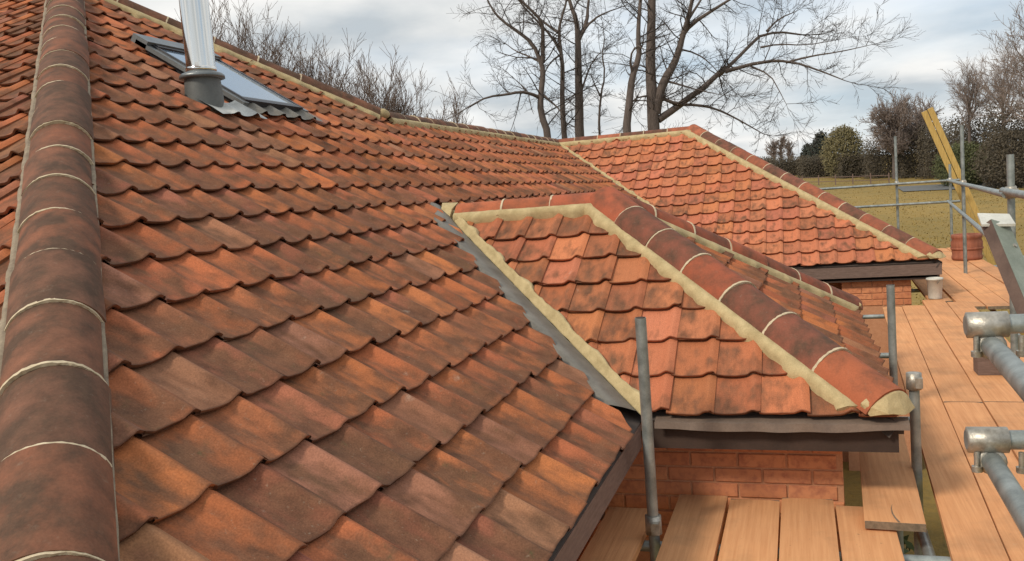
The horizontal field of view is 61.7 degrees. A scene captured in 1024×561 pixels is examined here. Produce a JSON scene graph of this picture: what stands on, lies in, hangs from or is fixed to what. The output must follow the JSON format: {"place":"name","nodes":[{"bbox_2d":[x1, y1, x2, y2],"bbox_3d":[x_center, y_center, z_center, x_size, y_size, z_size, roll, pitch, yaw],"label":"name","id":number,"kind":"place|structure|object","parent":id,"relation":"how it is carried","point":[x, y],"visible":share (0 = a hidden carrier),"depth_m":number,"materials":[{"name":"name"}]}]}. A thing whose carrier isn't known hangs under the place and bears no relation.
{"place":"outdoors","nodes":[
{"label":"outdoors","id":0,"kind":"place"},
{"bbox_2d":[130,0,1023,160],"label":"sky","id":1,"kind":"structure","parent":0,"point":[423,32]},
{"bbox_2d":[777,156,1023,556],"bbox_3d":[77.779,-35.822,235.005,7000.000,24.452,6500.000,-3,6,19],"label":"ground","id":2,"kind":"structure","parent":0,"point":[852,489],"depth_m":48.78,"materials":[{"name":"green plant"}]},
{"bbox_2d":[174,0,304,68],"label":"coppice shrub","id":3,"kind":"object","parent":2,"relation":"on","point":[242,33],"visible":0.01,"depth_m":23.49,"materials":[{"name":"brown plant"}]},
{"bbox_2d":[176,6,366,93],"bbox_3d":[-7.068,-2.392,23.459,8.094,9.952,6.055,0,7,41],"label":"coppice shrub","id":4,"kind":"object","parent":2,"relation":"on","point":[296,50],"visible":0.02,"depth_m":23.09,"materials":[{"name":"brown plant"}]},
{"bbox_2d":[250,32,369,96],"bbox_3d":[-6.238,-2.067,23.853,4.984,9.104,5.369,-7,6,-27],"label":"coppice shrub","id":5,"kind":"object","parent":2,"relation":"on","point":[300,70],"visible":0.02,"depth_m":23.05,"materials":[{"name":"brown plant"}]},
{"bbox_2d":[251,43,435,116],"bbox_3d":[-4.943,-2.044,23.646,5.498,8.909,5.530,-3,6,19],"label":"coppice shrub","id":6,"kind":"object","parent":2,"relation":"on","point":[403,110],"visible":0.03,"depth_m":23.50,"materials":[{"name":"brown plant"}]},
{"bbox_2d":[292,36,434,116],"bbox_3d":[-4.006,-2.182,23.978,5.433,8.992,5.202,-7,6,-26],"label":"coppice shrub","id":7,"kind":"object","parent":2,"relation":"on","point":[368,92],"visible":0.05,"depth_m":22.69,"materials":[{"name":"brown plant"}]},
{"bbox_2d":[359,71,473,124],"bbox_3d":[-3.136,-1.701,24.037,4.717,7.895,5.018,-5,5,-8],"label":"coppice shrub","id":8,"kind":"object","parent":2,"relation":"on","point":[456,113],"visible":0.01,"depth_m":22.90,"materials":[{"name":"brown plant"}]},
{"bbox_2d":[419,107,470,124],"bbox_3d":[-2.180,-1.299,23.725,4.975,7.012,4.670,-3,6,19],"label":"coppice shrub","id":9,"kind":"object","parent":2,"relation":"on","point":[442,115],"visible":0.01,"depth_m":23.37,"materials":[{"name":"plant"}]},
{"bbox_2d":[0,0,945,560],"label":"house","id":10,"kind":"structure","parent":2,"relation":"on","point":[254,308],"depth_m":4.65,"materials":[{"name":"ceramic"}]},
{"bbox_2d":[412,0,619,138],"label":"bare tree","id":11,"kind":"object","parent":2,"relation":"on","point":[540,96],"visible":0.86,"depth_m":28.33,"materials":[{"name":"brown plant"}]},
{"bbox_2d":[489,0,614,138],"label":"bare tree","id":12,"kind":"object","parent":2,"relation":"on","point":[562,77],"visible":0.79,"depth_m":29.41,"materials":[{"name":"brown plant"}]},
{"bbox_2d":[525,0,647,136],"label":"bare tree","id":13,"kind":"object","parent":2,"relation":"on","point":[579,116],"visible":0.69,"depth_m":30.37,"materials":[{"name":"brown plant"}]},
{"bbox_2d":[563,0,626,134],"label":"bare tree","id":14,"kind":"object","parent":2,"relation":"on","point":[599,132],"visible":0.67,"depth_m":32.39,"materials":[{"name":"brown plant"}]},
{"bbox_2d":[576,0,709,132],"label":"bare tree","id":15,"kind":"object","parent":2,"relation":"on","point":[629,103],"visible":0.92,"depth_m":27.36,"materials":[{"name":"brown plant"}]},
{"bbox_2d":[597,0,924,172],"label":"bare tree","id":16,"kind":"object","parent":2,"relation":"on","point":[655,115],"visible":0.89,"depth_m":29.30,"materials":[{"name":"brown plant"}]},
{"bbox_2d":[759,155,775,163],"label":"hedge","id":17,"kind":"object","parent":2,"relation":"on","point":[766,158],"visible":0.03,"depth_m":112.06,"materials":[{"name":"brown plant"}]},
{"bbox_2d":[764,139,779,157],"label":"tree","id":18,"kind":"object","parent":2,"relation":"on","point":[772,152],"visible":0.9,"depth_m":119.26,"materials":[{"name":"brown plant"}]},
{"bbox_2d":[776,134,788,158],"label":"tree","id":19,"kind":"object","parent":2,"relation":"on","point":[780,148],"visible":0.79,"depth_m":118.65,"materials":[{"name":"brown plant"}]},
{"bbox_2d":[764,155,805,175],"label":"hedge","id":20,"kind":"object","parent":2,"relation":"on","point":[788,165],"visible":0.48,"depth_m":105.14,"materials":[{"name":"brown plant"}]},
{"bbox_2d":[781,138,796,158],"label":"tree","id":21,"kind":"object","parent":2,"relation":"on","point":[789,151],"visible":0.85,"depth_m":117.65,"materials":[{"name":"brown plant"}]},
{"bbox_2d":[799,143,810,159],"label":"conifer","id":22,"kind":"object","parent":2,"relation":"on","point":[804,150],"visible":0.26,"depth_m":108.95,"materials":[{"name":"green plant"}]},
{"bbox_2d":[795,155,833,177],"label":"hedge","id":23,"kind":"object","parent":2,"relation":"on","point":[807,168],"visible":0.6,"depth_m":98.39,"materials":[{"name":"brown plant"}]},
{"bbox_2d":[806,128,832,164],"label":"conifer","id":24,"kind":"object","parent":2,"relation":"on","point":[816,149],"visible":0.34,"depth_m":103.76,"materials":[{"name":"green plant"}]},
{"bbox_2d":[635,125,1023,560],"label":"scaffold","id":25,"kind":"object","parent":2,"relation":"on","point":[988,332],"visible":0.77,"depth_m":4.38,"materials":[{"name":"metal"}]},
{"bbox_2d":[579,507,646,560],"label":"scaffold board","id":26,"kind":"object","parent":25,"relation":"on","point":[620,534],"visible":0.8,"depth_m":4.51,"materials":[{"name":"brown wood"}]},
{"bbox_2d":[656,494,727,560],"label":"scaffold board","id":27,"kind":"object","parent":25,"relation":"on","point":[694,529],"visible":1,"depth_m":4.52,"materials":[{"name":"brown wood"}]},
{"bbox_2d":[718,499,779,560],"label":"scaffold board","id":28,"kind":"object","parent":25,"relation":"on","point":[751,531],"visible":1,"depth_m":4.44,"materials":[{"name":"brown wood"}]},
{"bbox_2d":[779,498,839,560],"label":"scaffold board","id":29,"kind":"object","parent":25,"relation":"on","point":[808,531],"visible":1,"depth_m":4.40,"materials":[{"name":"brown wood"}]},
{"bbox_2d":[836,506,904,560],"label":"scaffold board","id":30,"kind":"object","parent":25,"relation":"on","point":[858,541],"visible":0.72,"depth_m":4.23,"materials":[{"name":"brown wood"}]},
{"bbox_2d":[859,416,925,531],"bbox_3d":[2.319,1.106,5.337,0.289,0.044,2.242,-2,6,21],"label":"scaffold board","id":31,"kind":"object","parent":30,"relation":"on","point":[890,498],"visible":0.65,"depth_m":4.71,"materials":[{"name":"brown wood"}]},
{"bbox_2d":[912,279,951,302],"bbox_3d":[7.287,-0.185,15.558,0.279,0.045,8.465,-2,6,21],"label":"scaffold board","id":32,"kind":"object","parent":25,"relation":"on","point":[921,285],"visible":0.17,"depth_m":12.88,"materials":[{"name":"brown wood"}]},
{"bbox_2d":[926,277,942,298],"bbox_3d":[5.842,0.104,11.836,0.220,0.290,0.238,-3,6,19],"label":"bucket","id":33,"kind":"object","parent":32,"relation":"on","point":[934,286],"visible":1,"depth_m":11.76,"materials":[{"name":"white plastic"}]},
{"bbox_2d":[902,305,982,404],"bbox_3d":[4.407,0.651,9.001,0.272,0.045,5.226,-2,6,21],"label":"scaffold board","id":34,"kind":"object","parent":25,"relation":"on","point":[951,381],"visible":0.91,"depth_m":8.05,"materials":[{"name":"brown wood"}]},
{"bbox_2d":[883,307,1008,560],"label":"scaffold board","id":35,"kind":"object","parent":25,"relation":"on","point":[969,530],"visible":0.82,"depth_m":5.04,"materials":[{"name":"brown wood"}]},
{"bbox_2d":[940,270,985,309],"bbox_3d":[7.468,-0.165,15.182,0.279,0.046,9.065,-2,6,21],"label":"scaffold board","id":36,"kind":"object","parent":25,"relation":"on","point":[953,290],"visible":0.38,"depth_m":12.20,"materials":[{"name":"brown wood"}]},
{"bbox_2d":[922,299,1022,403],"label":"scaffold board","id":37,"kind":"object","parent":25,"relation":"on","point":[987,388],"visible":0.78,"depth_m":8.29,"materials":[{"name":"brown wood"}]},
{"bbox_2d":[973,347,1019,374],"bbox_3d":[4.177,0.696,7.391,0.320,0.200,0.260,-3,6,19],"label":"timber offcut","id":38,"kind":"object","parent":37,"relation":"on","point":[982,366],"visible":0.21,"depth_m":7.33,"materials":[{"name":"brown wood"}]},
{"bbox_2d":[937,248,1009,303],"bbox_3d":[8.001,-0.181,14.950,0.278,0.045,9.165,-2,6,21],"label":"scaffold board","id":39,"kind":"object","parent":25,"relation":"on","point":[994,285],"visible":0.56,"depth_m":13.66,"materials":[{"name":"brown wood"}]},
{"bbox_2d":[938,258,1009,309],"bbox_3d":[7.734,-0.176,15.066,0.278,0.045,9.115,-2,6,21],"label":"scaffold board","id":40,"kind":"object","parent":25,"relation":"on","point":[986,297],"visible":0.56,"depth_m":12.58,"materials":[{"name":"brown wood"}]},
{"bbox_2d":[946,247,1003,283],"bbox_3d":[8.268,-0.196,14.833,0.278,0.046,9.215,-2,6,21],"label":"scaffold board","id":41,"kind":"object","parent":25,"relation":"on","point":[988,268],"visible":0.28,"depth_m":14.87,"materials":[{"name":"brown wood"}]},
{"bbox_2d":[950,233,983,260],"bbox_3d":[8.723,-0.650,16.430,0.568,0.490,0.568,-3,6,19],"label":"clay pot","id":42,"kind":"object","parent":41,"relation":"on","point":[975,246],"visible":0.93,"depth_m":16.22,"materials":[{"name":"ceramic"}]},
{"bbox_2d":[944,402,1023,560],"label":"scaffold board","id":43,"kind":"object","parent":25,"relation":"on","point":[962,415],"visible":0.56,"depth_m":4.93,"materials":[{"name":"brown wood"}]},
{"bbox_2d":[947,302,1023,361],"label":"scaffold board","id":44,"kind":"object","parent":25,"relation":"on","point":[959,309],"visible":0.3,"depth_m":10.76,"materials":[{"name":"brown wood"}]},
{"bbox_2d":[984,402,1023,460],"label":"scaffold board","id":45,"kind":"object","parent":25,"relation":"on","point":[1009,415],"visible":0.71,"depth_m":6.15,"materials":[{"name":"brown wood"}]},
{"bbox_2d":[977,213,1023,313],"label":"leaning beam","id":46,"kind":"structure","parent":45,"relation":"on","point":[1007,254],"depth_m":4.49,"materials":[{"name":"grey metal"}]},
{"bbox_2d":[817,124,865,177],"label":"olive tree","id":47,"kind":"object","parent":2,"relation":"on","point":[849,138],"visible":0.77,"depth_m":93.41,"materials":[{"name":"green plant"}]},
{"bbox_2d":[802,173,889,184],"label":"field fence","id":48,"kind":"object","parent":2,"relation":"on","point":[852,176],"visible":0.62,"depth_m":80.90,"materials":[{"name":"brown wood"}]},
{"bbox_2d":[832,151,884,178],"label":"hedge","id":49,"kind":"object","parent":2,"relation":"on","point":[857,170],"visible":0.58,"depth_m":92.38,"materials":[{"name":"brown plant"}]},
{"bbox_2d":[860,136,913,178],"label":"hedge","id":50,"kind":"object","parent":2,"relation":"on","point":[882,157],"visible":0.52,"depth_m":88.10,"materials":[{"name":"brown plant"}]},
{"bbox_2d":[854,87,925,178],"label":"tree","id":51,"kind":"object","parent":2,"relation":"on","point":[893,121],"visible":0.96,"depth_m":83.83,"materials":[{"name":"brown plant"}]},
{"bbox_2d":[903,535,913,553],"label":"weeds","id":52,"kind":"object","parent":2,"relation":"on","point":[909,545],"visible":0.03,"depth_m":8.76,"materials":[{"name":"green plant"}]},
{"bbox_2d":[890,125,947,178],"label":"hedge","id":53,"kind":"object","parent":2,"relation":"on","point":[910,158],"visible":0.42,"depth_m":84.28,"materials":[{"name":"brown plant"}]},
{"bbox_2d":[897,91,944,167],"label":"tree","id":54,"kind":"object","parent":2,"relation":"on","point":[919,114],"visible":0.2,"depth_m":85.84,"materials":[{"name":"brown plant"}]},
{"bbox_2d":[912,117,978,178],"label":"hedge","id":55,"kind":"object","parent":2,"relation":"on","point":[928,147],"visible":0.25,"depth_m":80.33,"materials":[{"name":"brown plant"}]},
{"bbox_2d":[898,181,1023,190],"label":"lane","id":56,"kind":"structure","parent":2,"relation":"on","point":[924,187],"depth_m":69.95,"materials":[{"name":"grey asphalt"}]},
{"bbox_2d":[927,107,995,262],"bbox_3d":[10.792,-1.134,19.561,2.222,5.799,0.076,-3,6,17],"label":"yellow plank","id":57,"kind":"object","parent":2,"relation":"on","point":[951,156],"visible":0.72,"depth_m":19.56,"materials":[{"name":"yellow wood"}]},
{"bbox_2d":[929,140,996,185],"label":"green shrub","id":58,"kind":"object","parent":2,"relation":"on","point":[968,151],"visible":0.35,"depth_m":68.82,"materials":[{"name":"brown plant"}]},
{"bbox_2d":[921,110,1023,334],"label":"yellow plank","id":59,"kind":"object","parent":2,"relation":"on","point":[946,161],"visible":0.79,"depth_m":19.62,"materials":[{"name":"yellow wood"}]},
{"bbox_2d":[939,54,1008,176],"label":"tree","id":60,"kind":"object","parent":2,"relation":"on","point":[968,92],"visible":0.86,"depth_m":73.89,"materials":[{"name":"brown plant"}]},
{"bbox_2d":[943,107,1007,177],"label":"hedge","id":61,"kind":"object","parent":2,"relation":"on","point":[955,136],"visible":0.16,"depth_m":75.74,"materials":[{"name":"brown plant"}]},
{"bbox_2d":[954,34,1023,176],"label":"tree","id":62,"kind":"object","parent":2,"relation":"on","point":[993,84],"visible":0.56,"depth_m":71.75,"materials":[{"name":"brown plant"}]},
{"bbox_2d":[968,124,1023,188],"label":"green shrub","id":63,"kind":"object","parent":2,"relation":"on","point":[1004,138],"visible":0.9,"depth_m":64.39,"materials":[{"name":"green plant"}]},
{"bbox_2d":[973,97,1023,180],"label":"hedge","id":64,"kind":"object","parent":2,"relation":"on","point":[1002,124],"visible":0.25,"depth_m":71.22,"materials":[{"name":"brown plant"}]},
{"bbox_2d":[974,0,1023,125],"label":"tree","id":65,"kind":"object","parent":2,"relation":"on","point":[1015,69],"visible":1,"depth_m":62.80,"materials":[{"name":"brown plant"}]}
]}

